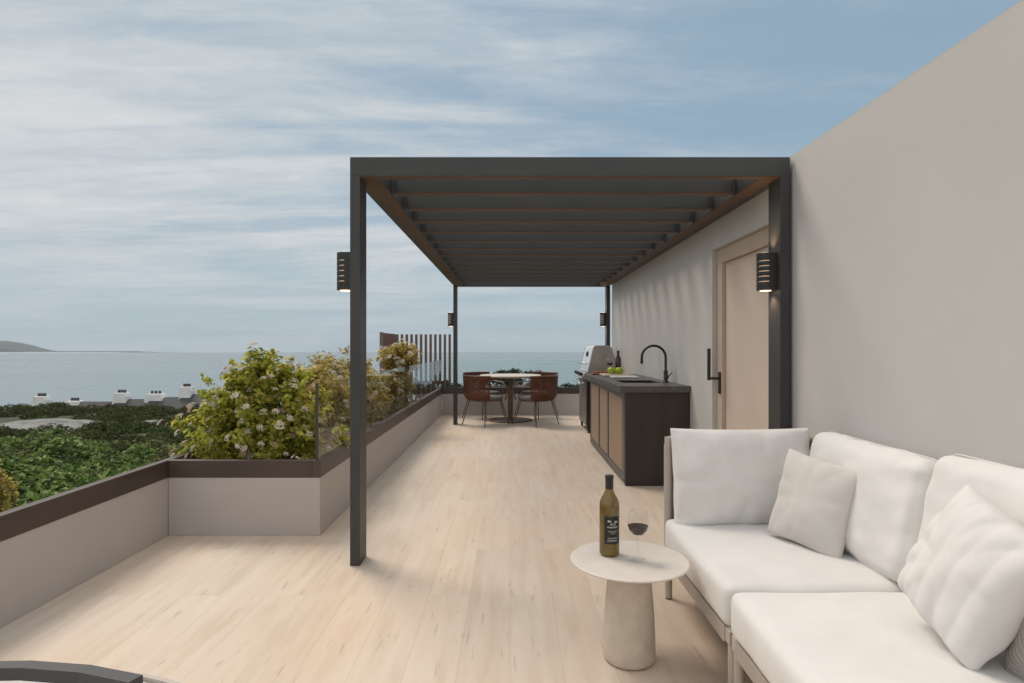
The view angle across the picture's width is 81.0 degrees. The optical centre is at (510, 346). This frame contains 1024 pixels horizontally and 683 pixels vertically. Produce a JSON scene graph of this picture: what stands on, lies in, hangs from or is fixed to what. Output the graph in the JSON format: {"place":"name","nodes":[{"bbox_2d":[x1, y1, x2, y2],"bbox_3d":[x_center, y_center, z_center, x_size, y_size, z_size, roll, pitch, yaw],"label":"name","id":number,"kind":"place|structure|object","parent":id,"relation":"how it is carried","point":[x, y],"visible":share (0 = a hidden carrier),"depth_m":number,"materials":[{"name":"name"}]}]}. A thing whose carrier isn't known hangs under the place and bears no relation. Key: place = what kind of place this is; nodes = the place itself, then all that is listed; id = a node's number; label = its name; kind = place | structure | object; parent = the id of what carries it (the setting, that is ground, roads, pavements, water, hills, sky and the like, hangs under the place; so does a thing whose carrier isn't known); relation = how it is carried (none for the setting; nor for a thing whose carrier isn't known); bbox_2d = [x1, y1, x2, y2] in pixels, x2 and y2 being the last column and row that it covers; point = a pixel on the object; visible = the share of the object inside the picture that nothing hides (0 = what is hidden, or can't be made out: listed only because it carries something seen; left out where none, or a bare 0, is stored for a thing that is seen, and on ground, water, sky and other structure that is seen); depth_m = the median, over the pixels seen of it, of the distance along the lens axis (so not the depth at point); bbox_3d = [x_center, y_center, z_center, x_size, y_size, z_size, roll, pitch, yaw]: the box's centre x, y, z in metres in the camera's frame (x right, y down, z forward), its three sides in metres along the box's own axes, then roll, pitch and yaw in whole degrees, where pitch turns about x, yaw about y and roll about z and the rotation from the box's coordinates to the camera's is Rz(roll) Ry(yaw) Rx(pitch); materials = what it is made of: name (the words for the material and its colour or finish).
{"place":"outdoors","nodes":[
{"label":"outdoors","id":0,"kind":"place"},
{"bbox_2d":[0,341,157,352],"bbox_3d":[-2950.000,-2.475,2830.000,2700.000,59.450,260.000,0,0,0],"label":"headland","id":1,"kind":"structure","parent":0,"point":[7,346],"depth_m":2757.73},
{"bbox_2d":[0,410,221,500],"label":"hillside","id":2,"kind":"structure","parent":0,"point":[10,419],"depth_m":47.20,"materials":[{"name":"green plant"}]},
{"bbox_2d":[0,458,21,512],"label":"golden shrub","id":3,"kind":"object","parent":2,"relation":"on","point":[5,505],"visible":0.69,"depth_m":14.14,"materials":[{"name":"yellow plant"}]},
{"bbox_2d":[31,393,57,406],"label":"cottage","id":4,"kind":"structure","parent":2,"relation":"on","point":[42,398],"depth_m":65.45,"materials":[{"name":"stone"}]},
{"bbox_2d":[0,418,98,430],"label":"rock","id":5,"kind":"object","parent":2,"relation":"on","point":[36,423],"visible":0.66,"depth_m":41.50,"materials":[{"name":"grey stone"}]},
{"bbox_2d":[66,398,111,407],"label":"cottage","id":6,"kind":"structure","parent":2,"relation":"on","point":[72,402],"depth_m":65.58,"materials":[{"name":"stone"}]},
{"bbox_2d":[0,426,184,507],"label":"brambles","id":7,"kind":"object","parent":2,"relation":"on","point":[39,474],"visible":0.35,"depth_m":24.73,"materials":[{"name":"green plant"}]},
{"bbox_2d":[0,402,245,459],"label":"hillside scrub","id":8,"kind":"object","parent":2,"relation":"on","point":[115,421],"visible":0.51,"depth_m":41.72,"materials":[{"name":"green plant"}]},
{"bbox_2d":[112,390,146,405],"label":"cottage","id":9,"kind":"structure","parent":2,"relation":"on","point":[121,397],"depth_m":65.45,"materials":[{"name":"paint"}]},
{"bbox_2d":[144,419,163,423],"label":"rock","id":10,"kind":"object","parent":2,"relation":"on","point":[151,421],"visible":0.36,"depth_m":44.06,"materials":[{"name":"grey stone"}]},
{"bbox_2d":[144,391,178,408],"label":"cottage","id":11,"kind":"structure","parent":2,"relation":"on","point":[159,397],"depth_m":65.45,"materials":[{"name":"stone"}]},
{"bbox_2d":[174,384,218,409],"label":"cottage","id":12,"kind":"structure","parent":2,"relation":"on","point":[187,395],"depth_m":65.37,"materials":[{"name":"paint"}]},
{"bbox_2d":[413,380,443,401],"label":"dark tree","id":13,"kind":"object","parent":2,"relation":"on","point":[423,392],"visible":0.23,"depth_m":45.03,"materials":[{"name":"green plant"}]},
{"bbox_2d":[419,380,462,398],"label":"dark tree","id":14,"kind":"object","parent":2,"relation":"on","point":[442,385],"visible":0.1,"depth_m":47.05,"materials":[{"name":"green plant"}]},
{"bbox_2d":[477,378,523,385],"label":"pine tree","id":15,"kind":"object","parent":2,"relation":"on","point":[505,380],"visible":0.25,"depth_m":45.77,"materials":[{"name":"green plant"}]},
{"bbox_2d":[491,368,542,386],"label":"pine tree","id":16,"kind":"object","parent":2,"relation":"on","point":[513,371],"visible":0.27,"depth_m":43.73,"materials":[{"name":"green plant"}]},
{"bbox_2d":[558,383,578,386],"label":"dark tree","id":17,"kind":"object","parent":2,"relation":"on","point":[567,385],"visible":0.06,"depth_m":41.29,"materials":[{"name":"green plant"}]},
{"bbox_2d":[0,352,583,408],"bbox_3d":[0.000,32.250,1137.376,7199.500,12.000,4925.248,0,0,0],"label":"sea","id":18,"kind":"structure","parent":0,"point":[25,378],"depth_m":684.80,"materials":[{"name":"liquid"}]},
{"bbox_2d":[0,415,752,682],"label":"terrace floor","id":19,"kind":"structure","parent":0,"point":[478,533],"depth_m":3.02,"materials":[{"name":"brown wood"}]},
{"bbox_2d":[0,459,171,627],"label":"parapet","id":20,"kind":"structure","parent":19,"relation":"on","point":[54,546],"depth_m":3.13,"materials":[{"name":"paint"}]},
{"bbox_2d":[0,660,179,682],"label":"lounge chair","id":21,"kind":"object","parent":19,"relation":"on","point":[29,671],"visible":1,"depth_m":1.21,"materials":[{"name":"metal"}]},
{"bbox_2d":[168,459,313,535],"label":"parapet","id":22,"kind":"structure","parent":19,"relation":"on","point":[240,497],"depth_m":3.96,"materials":[{"name":"paint"}]},
{"bbox_2d":[312,388,441,535],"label":"parapet","id":23,"kind":"structure","parent":19,"relation":"on","point":[392,439],"depth_m":5.43,"materials":[{"name":"paint"}]},
{"bbox_2d":[315,360,437,459],"bbox_3d":[-1.283,0.496,7.473,0.018,0.509,7.009,0,0,0],"label":"glass balustrade","id":24,"kind":"object","parent":23,"relation":"on","point":[316,421],"visible":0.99,"depth_m":3.97,"materials":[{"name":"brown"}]},
{"bbox_2d":[462,372,504,419],"bbox_3d":[-0.490,0.851,10.550,0.682,0.794,0.634,0,0,-45],"label":"dining chair","id":25,"kind":"object","parent":19,"relation":"on","point":[479,374],"visible":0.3,"depth_m":10.67,"materials":[{"name":"brown wicker"}]},
{"bbox_2d":[462,375,508,426],"bbox_3d":[-0.420,0.851,9.600,0.682,0.794,0.634,0,0,45],"label":"dining chair","id":26,"kind":"object","parent":19,"relation":"on","point":[485,396],"visible":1,"depth_m":9.36,"materials":[{"name":"brown wicker"}]},
{"bbox_2d":[442,387,578,414],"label":"parapet","id":27,"kind":"structure","parent":19,"relation":"on","point":[566,400],"depth_m":10.99,"materials":[{"name":"paint"}]},
{"bbox_2d":[480,374,540,422],"bbox_3d":[0.000,0.865,10.150,1.040,0.769,1.040,0,0,0],"label":"dining table","id":28,"kind":"object","parent":19,"relation":"on","point":[510,377],"visible":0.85,"depth_m":10.11,"materials":[{"name":"brown metal"}]},
{"bbox_2d":[512,375,558,426],"bbox_3d":[0.420,0.851,9.600,0.682,0.794,0.634,0,0,-45],"label":"dining chair","id":29,"kind":"object","parent":19,"relation":"on","point":[552,386],"visible":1,"depth_m":9.37,"materials":[{"name":"brown wicker"}]},
{"bbox_2d":[516,372,558,419],"bbox_3d":[0.490,0.851,10.550,0.682,0.794,0.634,0,0,45],"label":"dining chair","id":30,"kind":"object","parent":19,"relation":"on","point":[541,374],"visible":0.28,"depth_m":10.68,"materials":[{"name":"brown wicker"}]},
{"bbox_2d":[350,157,789,565],"bbox_3d":[0.339,0.085,6.578,2.506,2.328,6.322,0,0,0],"label":"pergola","id":31,"kind":"object","parent":19,"relation":"on","point":[606,222],"visible":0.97,"depth_m":3.82,"materials":[{"name":"metal"}]},
{"bbox_2d":[337,252,349,290],"bbox_3d":[-0.962,-0.435,3.492,0.094,0.222,0.105,0,0,0],"label":"wall lamp","id":32,"kind":"object","parent":31,"relation":"attached to","point":[343,271],"visible":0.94,"depth_m":3.44,"materials":[{"name":"black metal"}]},
{"bbox_2d":[448,312,452,325],"bbox_3d":[-0.962,-0.435,9.664,0.094,0.222,0.105,0,0,0],"label":"wall lamp","id":33,"kind":"object","parent":31,"relation":"attached to","point":[450,319],"visible":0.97,"depth_m":9.61,"materials":[{"name":"black metal"}]},
{"bbox_2d":[600,312,605,325],"bbox_3d":[1.488,-0.435,9.664,0.094,0.222,0.105,0,0,0],"label":"wall lamp","id":34,"kind":"object","parent":31,"relation":"attached to","point":[603,319],"visible":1,"depth_m":9.61,"materials":[{"name":"black metal"}]},
{"bbox_2d":[756,252,776,291],"bbox_3d":[1.488,-0.435,3.507,0.094,0.222,0.105,0,0,0],"label":"wall lamp","id":35,"kind":"object","parent":31,"relation":"attached to","point":[766,271],"visible":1,"depth_m":3.46,"materials":[{"name":"black metal"}]},
{"bbox_2d":[574,345,614,432],"bbox_3d":[1.245,0.617,9.075,0.510,1.264,0.964,0,0,0],"label":"gas grill","id":36,"kind":"object","parent":19,"relation":"on","point":[597,357],"visible":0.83,"depth_m":8.62,"materials":[{"name":"metal"}]},
{"bbox_2d":[579,379,582,420],"bbox_3d":[1.079,0.827,9.281,0.040,0.625,0.403,0,0,0],"label":"cabinet door","id":37,"kind":"structure","parent":36,"relation":"in","point":[580,397],"depth_m":9.30,"materials":[{"name":"metal"}]},
{"bbox_2d":[581,381,586,424],"bbox_3d":[1.079,0.827,8.869,0.040,0.625,0.403,0,0,0],"label":"cabinet door","id":38,"kind":"structure","parent":36,"relation":"in","point":[584,385],"depth_m":8.80,"materials":[{"name":"metal"}]},
{"bbox_2d":[570,540,690,669],"bbox_3d":[0.476,1.050,2.405,0.471,0.399,0.471,0,0,0],"label":"side table","id":39,"kind":"object","parent":19,"relation":"on","point":[629,631],"visible":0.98,"depth_m":2.33,"materials":[{"name":"stone"}]},
{"bbox_2d":[599,474,618,556],"bbox_3d":[0.404,0.686,2.452,0.081,0.322,0.082,0,0,0],"label":"wine bottle","id":40,"kind":"object","parent":39,"relation":"on","point":[609,524],"visible":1,"depth_m":2.42,"materials":[{"name":"green glass"}]},
{"bbox_2d":[627,520,648,559],"bbox_3d":[0.507,0.750,2.385,0.084,0.199,0.084,0,0,0],"label":"wine glass","id":41,"kind":"object","parent":39,"relation":"on","point":[637,529],"visible":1,"depth_m":2.37,"materials":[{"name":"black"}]},
{"bbox_2d":[586,374,690,485],"bbox_3d":[1.289,0.801,6.551,0.634,0.895,2.410,0,0,0],"label":"kitchen counter","id":42,"kind":"object","parent":19,"relation":"on","point":[633,421],"visible":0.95,"depth_m":5.38,"materials":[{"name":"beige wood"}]},
{"bbox_2d":[591,383,597,443],"bbox_3d":[1.043,0.817,7.365,0.017,0.686,0.669,0,0,0],"label":"cupboard door","id":43,"kind":"structure","parent":42,"relation":"in","point":[594,389],"depth_m":7.39,"materials":[{"name":"beige wood"}]},
{"bbox_2d":[590,371,607,374],"bbox_3d":[1.160,0.331,7.580,0.280,0.045,0.182,0,0,0],"label":"serving tray","id":44,"kind":"object","parent":42,"relation":"on","point":[595,372],"visible":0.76,"depth_m":7.55,"materials":[{"name":"red wood"}]},
{"bbox_2d":[600,388,606,453],"bbox_3d":[1.043,0.817,6.674,0.017,0.686,0.551,0,0,0],"label":"cupboard door","id":45,"kind":"structure","parent":42,"relation":"in","point":[603,393],"depth_m":6.68,"materials":[{"name":"beige wood"}]},
{"bbox_2d":[599,373,629,376],"bbox_3d":[1.260,0.343,7.227,0.320,0.021,0.396,0,0,0],"label":"cutting board","id":46,"kind":"object","parent":42,"relation":"on","point":[605,374],"visible":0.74,"depth_m":7.11,"materials":[{"name":"brown wood"}]},
{"bbox_2d":[607,367,614,373],"bbox_3d":[1.200,0.279,7.136,0.096,0.093,0.096,0,0,0],"label":"apple","id":47,"kind":"object","parent":46,"relation":"on","point":[610,370],"visible":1,"depth_m":7.10,"materials":[{"name":"green food"}]},
{"bbox_2d":[615,351,620,373],"bbox_3d":[1.315,0.190,7.329,0.071,0.279,0.071,0,0,0],"label":"wine bottle","id":48,"kind":"object","parent":46,"relation":"on","point":[618,361],"visible":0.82,"depth_m":7.30,"materials":[{"name":"black glass"}]},
{"bbox_2d":[615,367,622,373],"bbox_3d":[1.285,0.279,7.093,0.096,0.093,0.096,0,0,0],"label":"apple","id":49,"kind":"object","parent":46,"relation":"on","point":[618,370],"visible":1,"depth_m":7.06,"materials":[{"name":"green food"}]},
{"bbox_2d":[609,392,621,470],"bbox_3d":[1.043,0.817,5.929,0.017,0.686,0.777,0,0,0],"label":"cupboard door","id":50,"kind":"structure","parent":42,"relation":"in","point":[615,401],"depth_m":5.91,"materials":[{"name":"beige wood"}]},
{"bbox_2d":[609,375,638,377],"bbox_3d":[1.285,0.344,6.793,0.290,0.019,0.257,0,0,0],"label":"cutting board","id":51,"kind":"object","parent":42,"relation":"on","point":[622,376],"visible":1,"depth_m":6.68,"materials":[{"name":"white stone"}]},
{"bbox_2d":[640,344,671,381],"bbox_3d":[1.439,0.166,5.921,0.310,0.374,0.083,0,0,12],"label":"tap","id":52,"kind":"object","parent":42,"relation":"on","point":[666,376],"visible":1,"depth_m":5.91,"materials":[{"name":"black metal"}]},
{"bbox_2d":[664,436,902,682],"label":"corner sofa","id":53,"kind":"object","parent":19,"relation":"on","point":[727,562],"visible":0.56,"depth_m":2.32,"materials":[{"name":"white fabric"}]},
{"bbox_2d":[670,428,809,524],"bbox_3d":[1.115,0.628,2.895,0.674,0.466,0.225,0,-8,-1],"label":"back cushion","id":54,"kind":"object","parent":53,"relation":"on","point":[727,477],"visible":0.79,"depth_m":2.80,"materials":[{"name":"white fabric"}]},
{"bbox_2d":[767,448,856,557],"bbox_3d":[1.263,0.652,2.500,0.143,0.381,0.331,16,-1,-31],"label":"throw pillow","id":55,"kind":"object","parent":53,"relation":"on","point":[813,505],"visible":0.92,"depth_m":2.44,"materials":[{"name":"beige fabric"}]},
{"bbox_2d":[810,432,936,582],"bbox_3d":[1.457,0.629,2.445,0.242,0.475,0.785,11,0,0],"label":"back cushion","id":56,"kind":"object","parent":53,"relation":"on","point":[885,518],"visible":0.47,"depth_m":2.21,"materials":[{"name":"white fabric"}]},
{"bbox_2d":[612,0,1023,468],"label":"house wall","id":57,"kind":"structure","parent":19,"relation":"on","point":[907,264],"depth_m":2.47,"materials":[{"name":"beige paint"}]},
{"bbox_2d":[707,226,768,429],"bbox_3d":[1.655,0.240,4.254,0.220,2.014,1.065,0,0,0],"label":"door","id":58,"kind":"structure","parent":57,"relation":"attached to","point":[742,378],"depth_m":4.33,"materials":[{"name":"beige wood"}]},
{"bbox_2d":[731,592,1023,682],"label":"sofa","id":59,"kind":"object","parent":19,"relation":"on","point":[867,637],"visible":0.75,"depth_m":1.73,"materials":[{"name":"white fabric"}]},
{"bbox_2d":[898,484,1023,670],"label":"throw pillow","id":60,"kind":"object","parent":59,"relation":"on","point":[961,580],"visible":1,"depth_m":1.56,"materials":[{"name":"white fabric"}]},
{"bbox_2d":[917,454,1023,541],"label":"back cushion","id":61,"kind":"object","parent":59,"relation":"on","point":[1001,486],"visible":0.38,"depth_m":1.86,"materials":[{"name":"white fabric"}]},
{"bbox_2d":[1004,619,1023,680],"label":"throw pillow","id":62,"kind":"object","parent":59,"relation":"on","point":[1014,661],"visible":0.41,"depth_m":1.50,"materials":[{"name":"grey fabric"}]},
{"bbox_2d":[380,369,400,417],"bbox_3d":[-1.545,0.671,7.546,0.382,0.780,0.360,0,0,0],"label":"stem plant","id":63,"kind":"object","parent":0,"point":[391,383],"visible":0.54,"depth_m":7.53,"materials":[{"name":"green plant"}]},
{"bbox_2d":[396,371,417,387],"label":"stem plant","id":64,"kind":"object","parent":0,"point":[408,374],"visible":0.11,"depth_m":9.37,"materials":[{"name":"green plant"}]},
{"bbox_2d":[0,0,1019,353],"label":"sky","id":65,"kind":"structure","parent":0,"point":[175,174],"materials":[{"name":"blue"}]},
{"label":"planter ground","id":66,"kind":"structure","parent":0,"visible":0},
{"bbox_2d":[166,436,254,458],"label":"parapet","id":67,"kind":"structure","parent":66,"relation":"on","point":[182,455],"depth_m":4.24,"materials":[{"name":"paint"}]},
{"bbox_2d":[157,342,349,458],"bbox_3d":[-1.875,0.525,4.438,1.359,1.117,0.872,0,0,0],"label":"flowering shrub","id":68,"kind":"object","parent":66,"relation":"on","point":[269,421],"visible":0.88,"depth_m":4.28,"materials":[{"name":"green plant"}]},
{"bbox_2d":[284,351,349,458],"bbox_3d":[-1.639,0.551,5.090,0.764,1.027,0.824,0,0,0],"label":"garden shrub","id":69,"kind":"object","parent":66,"relation":"on","point":[339,398],"visible":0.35,"depth_m":5.01,"materials":[{"name":"green plant"}]},
{"bbox_2d":[294,346,384,441],"bbox_3d":[-1.731,0.526,6.002,0.880,1.077,1.018,0,0,0],"label":"garden shrub","id":70,"kind":"object","parent":66,"relation":"on","point":[338,366],"visible":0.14,"depth_m":5.97,"materials":[{"name":"green plant"}]},
{"bbox_2d":[328,365,394,422],"bbox_3d":[-1.833,0.588,7.068,0.772,0.954,0.983,0,0,12],"label":"garden shrub","id":71,"kind":"object","parent":66,"relation":"on","point":[386,389],"visible":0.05,"depth_m":7.20,"materials":[{"name":"green plant"}]},
{"bbox_2d":[333,359,391,426],"bbox_3d":[-1.695,0.579,6.601,0.787,0.969,0.825,0,0,0],"label":"garden shrub","id":72,"kind":"object","parent":66,"relation":"on","point":[378,383],"visible":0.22,"depth_m":6.62,"materials":[{"name":"green plant"}]},
{"bbox_2d":[375,376,403,419],"bbox_3d":[-1.736,0.718,8.058,0.605,0.692,0.644,0,0,0],"label":"garden shrub","id":73,"kind":"object","parent":66,"relation":"on","point":[397,400],"visible":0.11,"depth_m":8.07,"materials":[{"name":"green plant"}]},
{"bbox_2d":[377,369,411,395],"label":"garden shrub","id":74,"kind":"object","parent":66,"relation":"on","point":[383,374],"visible":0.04,"depth_m":9.71,"materials":[{"name":"green plant"}]},
{"bbox_2d":[376,338,422,372],"bbox_3d":[-1.628,0.470,8.720,0.696,1.181,0.761,0,0,0],"label":"standard tree","id":75,"kind":"object","parent":66,"relation":"on","point":[402,355],"visible":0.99,"depth_m":8.59,"materials":[{"name":"green plant"}]},
{"bbox_2d":[384,368,416,411],"bbox_3d":[-1.653,0.668,8.490,0.662,0.794,0.680,0,0,0],"label":"garden shrub","id":76,"kind":"object","parent":66,"relation":"on","point":[406,387],"visible":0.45,"depth_m":8.48,"materials":[{"name":"green plant"}]},
{"bbox_2d":[380,332,450,403],"bbox_3d":[-1.619,0.508,10.446,1.029,1.483,1.413,0,0,0],"label":"slatted screen","id":77,"kind":"object","parent":66,"relation":"on","point":[387,339],"visible":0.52,"depth_m":11.07,"materials":[{"name":"brown wood"}]}
]}

